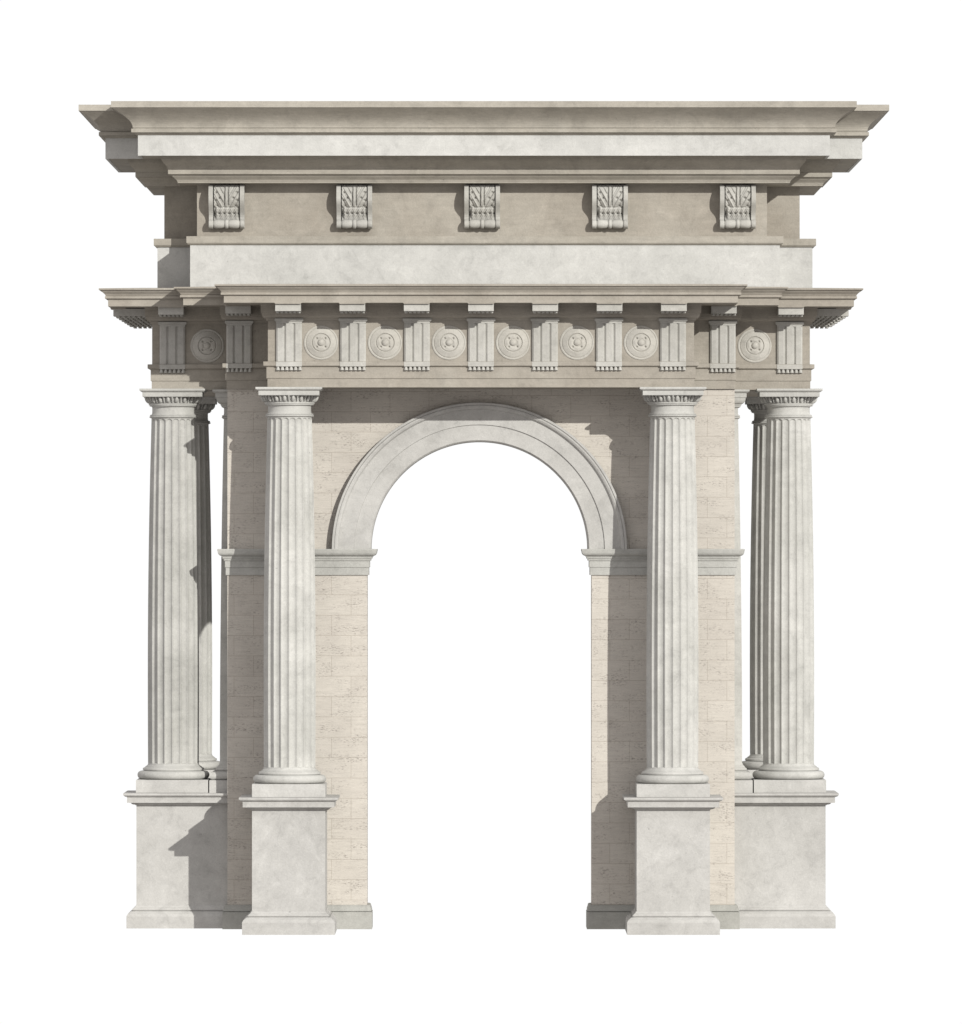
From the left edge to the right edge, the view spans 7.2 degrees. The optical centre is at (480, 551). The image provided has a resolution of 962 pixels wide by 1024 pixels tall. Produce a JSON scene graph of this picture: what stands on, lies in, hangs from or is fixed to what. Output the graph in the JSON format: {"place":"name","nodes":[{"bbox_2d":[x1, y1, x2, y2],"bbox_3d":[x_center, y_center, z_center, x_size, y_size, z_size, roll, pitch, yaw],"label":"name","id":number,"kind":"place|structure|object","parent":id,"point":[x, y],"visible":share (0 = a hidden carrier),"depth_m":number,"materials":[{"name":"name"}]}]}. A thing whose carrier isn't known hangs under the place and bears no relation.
{"place":"outdoors","nodes":[
{"label":"outdoors","id":0,"kind":"place"},
{"bbox_2d":[0,0,961,1023],"label":"sky","id":1,"kind":"structure","parent":0,"point":[479,579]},
{"bbox_2d":[79,101,888,934],"bbox_3d":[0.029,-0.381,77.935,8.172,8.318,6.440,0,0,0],"label":"stone archway","id":2,"kind":"object","parent":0,"point":[607,313],"visible":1,"depth_m":76.00,"materials":[{"name":"stone"}]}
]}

